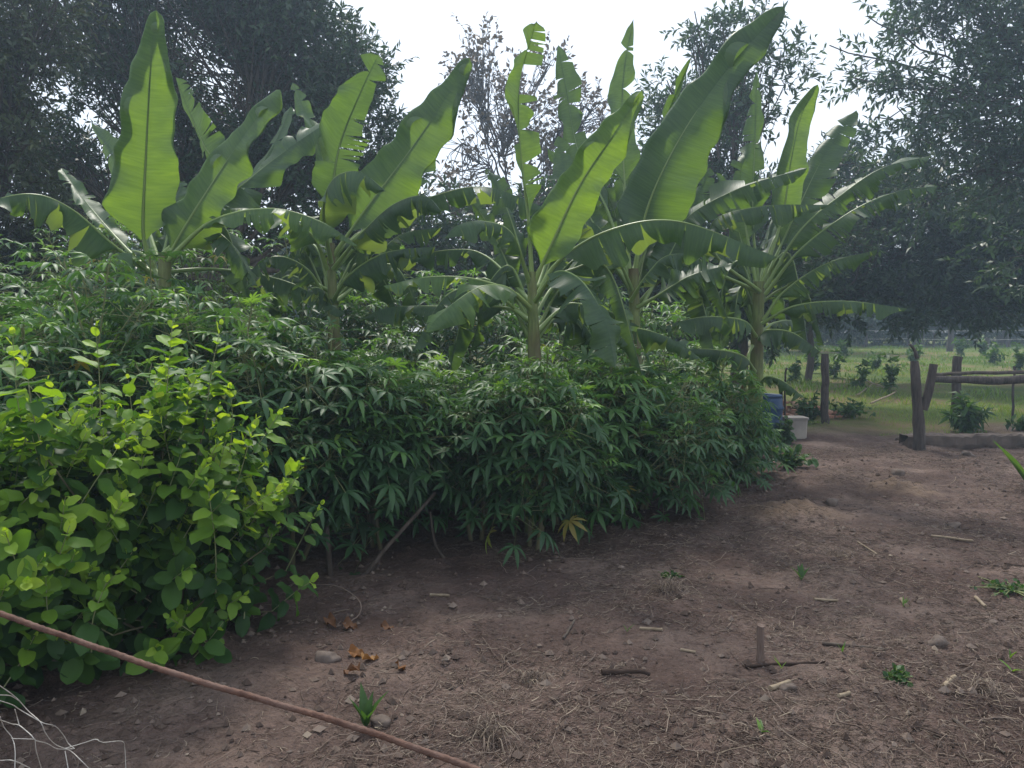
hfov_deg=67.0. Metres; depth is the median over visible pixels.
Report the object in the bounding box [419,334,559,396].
cassava plant
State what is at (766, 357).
sapling
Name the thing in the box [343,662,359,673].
fallen leaf
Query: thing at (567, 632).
fallen stick
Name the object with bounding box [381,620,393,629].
fallen leaf
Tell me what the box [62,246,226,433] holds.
cassava plant
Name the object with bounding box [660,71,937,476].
banana plant
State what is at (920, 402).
forked post
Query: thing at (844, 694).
cane piece
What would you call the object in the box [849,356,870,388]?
sapling
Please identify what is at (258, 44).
mango tree
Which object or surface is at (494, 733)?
straw tuft
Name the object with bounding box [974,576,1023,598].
weed
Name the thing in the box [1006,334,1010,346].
fence post
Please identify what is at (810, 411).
field weed
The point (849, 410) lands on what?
field weed
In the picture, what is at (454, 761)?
rusty rod
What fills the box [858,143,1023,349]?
dark evergreen
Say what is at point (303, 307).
cassava plant
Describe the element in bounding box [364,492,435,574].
bare branch
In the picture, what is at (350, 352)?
cassava plant
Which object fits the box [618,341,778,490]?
cassava plant
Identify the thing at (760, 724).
seedling
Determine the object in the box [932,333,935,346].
fence post
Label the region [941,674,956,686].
cane piece
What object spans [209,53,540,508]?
banana plant
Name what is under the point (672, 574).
weed
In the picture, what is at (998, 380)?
rail log
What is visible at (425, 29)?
sky
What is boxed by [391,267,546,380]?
cassava plant
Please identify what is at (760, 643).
short stake
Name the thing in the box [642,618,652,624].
stone
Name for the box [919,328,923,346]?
fence post
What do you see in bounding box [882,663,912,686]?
weed
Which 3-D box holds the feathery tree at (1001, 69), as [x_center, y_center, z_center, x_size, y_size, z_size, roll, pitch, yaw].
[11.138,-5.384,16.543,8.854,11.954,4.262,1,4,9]
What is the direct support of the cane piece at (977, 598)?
on the ground at (836, 436)
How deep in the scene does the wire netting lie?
1.44 m
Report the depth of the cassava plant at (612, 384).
6.20 m
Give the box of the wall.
[899,432,1023,449]
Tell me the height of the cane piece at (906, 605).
0.030 m
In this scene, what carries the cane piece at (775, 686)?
on the ground at (836, 436)
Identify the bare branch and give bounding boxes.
[324,493,333,576]
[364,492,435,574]
[429,512,445,557]
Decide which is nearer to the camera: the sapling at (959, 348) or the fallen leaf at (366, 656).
the fallen leaf at (366, 656)
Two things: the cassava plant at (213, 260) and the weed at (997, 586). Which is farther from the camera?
the cassava plant at (213, 260)
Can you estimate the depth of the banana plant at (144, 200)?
6.10 m
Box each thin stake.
[784,368,786,415]
[1011,366,1015,420]
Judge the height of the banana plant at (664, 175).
4.956 m
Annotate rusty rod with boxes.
[0,610,479,767]
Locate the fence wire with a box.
[869,330,1023,339]
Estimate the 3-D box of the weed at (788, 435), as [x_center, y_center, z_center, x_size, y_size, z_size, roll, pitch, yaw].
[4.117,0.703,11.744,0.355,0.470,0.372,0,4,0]
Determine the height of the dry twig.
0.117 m
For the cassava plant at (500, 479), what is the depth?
5.47 m
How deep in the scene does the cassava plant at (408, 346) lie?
7.93 m
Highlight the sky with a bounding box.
[1,0,1023,333]
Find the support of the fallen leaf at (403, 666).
on the ground at (836, 436)
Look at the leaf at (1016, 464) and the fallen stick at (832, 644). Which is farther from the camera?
the leaf at (1016, 464)
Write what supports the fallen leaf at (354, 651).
on the ground at (836, 436)
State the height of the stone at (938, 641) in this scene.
0.091 m
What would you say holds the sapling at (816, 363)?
on the ground at (836, 436)
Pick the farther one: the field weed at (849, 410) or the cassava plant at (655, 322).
the field weed at (849, 410)
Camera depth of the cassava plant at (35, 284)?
7.05 m
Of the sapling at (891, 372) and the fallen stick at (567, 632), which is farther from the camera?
the sapling at (891, 372)
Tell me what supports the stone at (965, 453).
on the ground at (836, 436)
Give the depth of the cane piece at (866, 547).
5.76 m
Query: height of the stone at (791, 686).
0.057 m
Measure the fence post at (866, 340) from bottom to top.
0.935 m
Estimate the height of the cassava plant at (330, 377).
1.749 m
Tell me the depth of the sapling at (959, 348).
34.02 m
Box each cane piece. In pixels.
[430,593,449,596]
[639,627,662,630]
[680,648,695,652]
[768,679,790,690]
[814,598,837,601]
[836,691,850,697]
[857,541,876,554]
[899,597,908,607]
[931,534,972,541]
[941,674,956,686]
[974,595,986,607]
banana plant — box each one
[0,11,356,347]
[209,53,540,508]
[360,21,776,535]
[526,6,784,497]
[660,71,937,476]
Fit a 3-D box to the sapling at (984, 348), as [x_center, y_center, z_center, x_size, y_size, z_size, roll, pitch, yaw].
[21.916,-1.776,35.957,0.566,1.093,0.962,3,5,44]
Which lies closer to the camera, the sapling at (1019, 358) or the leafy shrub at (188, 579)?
the leafy shrub at (188, 579)
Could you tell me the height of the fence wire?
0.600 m
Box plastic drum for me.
[761,393,783,428]
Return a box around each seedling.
[349,682,386,725]
[756,718,768,732]
[790,564,809,579]
[902,597,908,606]
[999,659,1017,671]
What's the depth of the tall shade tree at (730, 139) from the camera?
16.61 m
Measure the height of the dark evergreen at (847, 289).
7.849 m
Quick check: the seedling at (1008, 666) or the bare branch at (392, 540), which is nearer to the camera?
the seedling at (1008, 666)
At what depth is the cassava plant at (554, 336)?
9.79 m
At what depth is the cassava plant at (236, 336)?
5.05 m
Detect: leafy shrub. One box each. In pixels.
[0,313,324,684]
[0,388,162,707]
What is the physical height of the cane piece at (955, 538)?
0.030 m
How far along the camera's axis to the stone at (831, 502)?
7.26 m
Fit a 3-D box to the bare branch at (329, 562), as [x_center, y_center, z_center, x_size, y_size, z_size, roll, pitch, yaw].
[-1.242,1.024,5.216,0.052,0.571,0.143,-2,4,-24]
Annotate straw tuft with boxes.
[455,710,538,757]
[509,666,554,687]
[643,572,700,600]
[821,545,857,559]
[964,672,1021,707]
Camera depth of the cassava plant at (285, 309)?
6.79 m
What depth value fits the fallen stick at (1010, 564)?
5.30 m
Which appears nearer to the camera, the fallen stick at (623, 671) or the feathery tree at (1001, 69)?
the fallen stick at (623, 671)
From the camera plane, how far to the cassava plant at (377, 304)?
9.03 m
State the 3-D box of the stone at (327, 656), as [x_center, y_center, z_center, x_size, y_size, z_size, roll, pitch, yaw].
[-0.900,1.351,3.790,0.133,0.085,0.087,0,4,0]
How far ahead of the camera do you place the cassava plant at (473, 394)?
5.66 m
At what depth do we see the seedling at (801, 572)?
5.01 m
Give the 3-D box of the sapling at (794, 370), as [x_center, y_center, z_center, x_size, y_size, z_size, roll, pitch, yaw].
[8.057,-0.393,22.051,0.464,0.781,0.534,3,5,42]
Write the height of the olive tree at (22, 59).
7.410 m
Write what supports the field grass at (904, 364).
on the ground at (836, 436)
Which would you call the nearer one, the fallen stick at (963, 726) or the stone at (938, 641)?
the fallen stick at (963, 726)
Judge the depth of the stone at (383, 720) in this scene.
3.15 m
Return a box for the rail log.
[935,374,1023,384]
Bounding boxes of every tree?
[0,0,124,321]
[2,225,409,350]
[8,0,439,327]
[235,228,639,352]
[321,173,832,367]
[426,12,641,356]
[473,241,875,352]
[612,0,907,402]
[750,269,1023,345]
[818,0,1023,305]
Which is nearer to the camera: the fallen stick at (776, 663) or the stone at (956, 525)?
the fallen stick at (776, 663)
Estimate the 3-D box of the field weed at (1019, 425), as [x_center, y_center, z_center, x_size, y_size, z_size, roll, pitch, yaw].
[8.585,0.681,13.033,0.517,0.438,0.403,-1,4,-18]
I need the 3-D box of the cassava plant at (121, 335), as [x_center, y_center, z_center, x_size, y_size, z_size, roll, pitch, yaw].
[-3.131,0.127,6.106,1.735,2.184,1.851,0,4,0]
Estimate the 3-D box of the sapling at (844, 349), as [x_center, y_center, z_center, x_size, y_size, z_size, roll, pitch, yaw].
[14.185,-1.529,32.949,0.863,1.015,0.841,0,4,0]
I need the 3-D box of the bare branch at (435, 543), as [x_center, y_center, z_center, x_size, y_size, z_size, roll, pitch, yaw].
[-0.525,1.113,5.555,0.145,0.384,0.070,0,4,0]
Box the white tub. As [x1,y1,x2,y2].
[782,416,808,438]
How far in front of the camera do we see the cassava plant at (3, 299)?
6.92 m
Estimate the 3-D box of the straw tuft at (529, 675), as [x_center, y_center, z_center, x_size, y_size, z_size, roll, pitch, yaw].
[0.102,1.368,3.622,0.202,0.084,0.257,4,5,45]
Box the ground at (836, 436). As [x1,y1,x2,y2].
[0,334,1023,767]
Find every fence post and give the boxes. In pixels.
[864,333,867,346]
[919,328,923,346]
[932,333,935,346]
[946,328,954,351]
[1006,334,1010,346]
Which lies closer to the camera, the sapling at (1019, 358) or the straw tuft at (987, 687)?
the straw tuft at (987, 687)
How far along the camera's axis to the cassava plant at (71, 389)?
4.84 m
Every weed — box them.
[659,569,684,579]
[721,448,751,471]
[769,444,818,467]
[773,415,796,444]
[788,389,819,421]
[829,397,875,418]
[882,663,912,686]
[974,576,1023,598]
[1003,414,1023,430]
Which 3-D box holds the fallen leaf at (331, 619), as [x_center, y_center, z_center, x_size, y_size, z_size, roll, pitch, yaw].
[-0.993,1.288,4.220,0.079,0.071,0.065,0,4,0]
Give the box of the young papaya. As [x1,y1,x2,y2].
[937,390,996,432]
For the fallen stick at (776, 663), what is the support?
on the ground at (836, 436)
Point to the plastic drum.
(776, 400)
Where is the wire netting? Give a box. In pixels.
[0,686,125,767]
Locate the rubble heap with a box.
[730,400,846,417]
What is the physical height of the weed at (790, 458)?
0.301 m
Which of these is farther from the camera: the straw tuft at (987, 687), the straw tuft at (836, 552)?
the straw tuft at (836, 552)
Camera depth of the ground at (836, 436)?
4.16 m
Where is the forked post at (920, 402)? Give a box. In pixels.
[909,344,937,450]
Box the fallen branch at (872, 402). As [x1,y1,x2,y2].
[870,392,895,403]
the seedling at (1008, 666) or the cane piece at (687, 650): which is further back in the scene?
the cane piece at (687, 650)
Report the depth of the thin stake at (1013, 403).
14.23 m
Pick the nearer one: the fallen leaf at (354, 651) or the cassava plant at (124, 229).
the fallen leaf at (354, 651)
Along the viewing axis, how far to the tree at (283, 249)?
38.44 m
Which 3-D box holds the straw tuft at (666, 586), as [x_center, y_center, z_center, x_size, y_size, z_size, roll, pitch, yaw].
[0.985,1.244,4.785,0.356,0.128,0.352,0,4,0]
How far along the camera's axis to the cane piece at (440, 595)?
4.72 m
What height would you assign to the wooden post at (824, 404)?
1.288 m
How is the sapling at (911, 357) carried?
on the ground at (836, 436)
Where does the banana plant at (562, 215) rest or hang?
on the ground at (836, 436)
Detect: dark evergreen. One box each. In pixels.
[750,113,999,380]
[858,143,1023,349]
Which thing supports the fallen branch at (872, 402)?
on the ground at (836, 436)
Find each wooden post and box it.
[820,354,829,423]
[951,356,962,425]
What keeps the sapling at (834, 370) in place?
on the ground at (836, 436)
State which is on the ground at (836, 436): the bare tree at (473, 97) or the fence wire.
the bare tree at (473, 97)
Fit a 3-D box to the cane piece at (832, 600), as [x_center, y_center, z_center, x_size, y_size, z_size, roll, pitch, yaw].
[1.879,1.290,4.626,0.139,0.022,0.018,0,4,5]
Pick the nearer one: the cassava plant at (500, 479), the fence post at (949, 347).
the cassava plant at (500, 479)
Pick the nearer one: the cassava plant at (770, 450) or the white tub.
the cassava plant at (770, 450)
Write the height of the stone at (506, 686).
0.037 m
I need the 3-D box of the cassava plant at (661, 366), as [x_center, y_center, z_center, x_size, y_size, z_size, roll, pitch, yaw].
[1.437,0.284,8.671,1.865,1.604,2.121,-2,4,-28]
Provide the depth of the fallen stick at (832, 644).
3.99 m
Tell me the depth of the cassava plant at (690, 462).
6.58 m
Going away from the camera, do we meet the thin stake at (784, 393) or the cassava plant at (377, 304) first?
the cassava plant at (377, 304)
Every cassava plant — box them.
[0,234,100,406]
[0,248,196,479]
[0,266,116,470]
[0,272,42,379]
[1,198,177,328]
[25,262,233,415]
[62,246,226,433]
[63,281,338,511]
[135,227,305,385]
[188,292,340,485]
[191,316,429,567]
[207,234,391,388]
[270,345,405,509]
[273,351,490,574]
[291,244,480,374]
[350,330,502,465]
[372,354,606,542]
[380,353,494,515]
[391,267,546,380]
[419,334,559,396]
[437,358,624,568]
[463,345,671,544]
[481,284,628,363]
[503,332,662,399]
[554,344,695,525]
[574,287,700,385]
[578,372,747,521]
[590,344,737,470]
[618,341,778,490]
[701,403,796,486]
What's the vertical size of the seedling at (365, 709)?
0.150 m
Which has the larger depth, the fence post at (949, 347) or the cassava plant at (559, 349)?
the fence post at (949, 347)
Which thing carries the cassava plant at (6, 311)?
on the ground at (836, 436)
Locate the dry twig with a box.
[315,584,361,624]
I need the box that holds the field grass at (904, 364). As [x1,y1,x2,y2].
[555,342,1023,435]
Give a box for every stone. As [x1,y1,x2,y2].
[315,651,341,662]
[370,714,389,727]
[501,683,511,690]
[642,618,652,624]
[778,682,796,691]
[825,498,837,505]
[891,469,904,475]
[926,635,948,647]
[945,522,960,528]
[960,450,975,456]
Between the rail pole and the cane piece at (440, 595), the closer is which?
the cane piece at (440, 595)
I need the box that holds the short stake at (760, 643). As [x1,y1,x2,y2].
[756,623,764,663]
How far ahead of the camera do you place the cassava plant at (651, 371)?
6.84 m
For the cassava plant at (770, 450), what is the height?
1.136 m
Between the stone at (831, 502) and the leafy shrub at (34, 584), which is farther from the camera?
the stone at (831, 502)
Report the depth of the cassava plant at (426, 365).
7.07 m
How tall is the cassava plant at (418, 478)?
1.649 m
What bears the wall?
on the ground at (836, 436)
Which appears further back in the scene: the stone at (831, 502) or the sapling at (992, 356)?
the sapling at (992, 356)
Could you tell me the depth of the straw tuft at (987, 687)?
3.50 m
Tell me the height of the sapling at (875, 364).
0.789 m
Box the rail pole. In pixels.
[936,370,1023,375]
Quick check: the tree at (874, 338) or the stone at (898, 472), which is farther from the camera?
the tree at (874, 338)
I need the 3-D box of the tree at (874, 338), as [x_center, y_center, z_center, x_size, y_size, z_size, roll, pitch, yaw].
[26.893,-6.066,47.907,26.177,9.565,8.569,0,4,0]
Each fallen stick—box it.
[562,610,579,639]
[601,669,650,675]
[745,661,825,667]
[822,641,884,649]
[952,718,1005,753]
[1004,563,1023,566]
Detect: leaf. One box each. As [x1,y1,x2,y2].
[323,612,335,627]
[342,616,357,629]
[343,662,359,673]
[348,644,363,657]
[361,652,378,659]
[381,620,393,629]
[395,660,405,669]
[993,441,1023,479]
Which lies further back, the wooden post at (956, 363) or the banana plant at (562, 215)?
the wooden post at (956, 363)
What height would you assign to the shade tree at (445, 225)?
5.295 m
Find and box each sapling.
[763,345,773,364]
[785,357,802,381]
[804,337,825,371]
[829,348,846,377]
[834,339,853,358]
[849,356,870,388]
[868,350,885,371]
[878,350,900,393]
[903,340,923,361]
[951,337,972,356]
[978,337,988,355]
[980,341,1009,364]
[1009,339,1023,369]
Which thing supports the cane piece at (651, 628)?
on the ground at (836, 436)
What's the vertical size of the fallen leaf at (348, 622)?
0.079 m

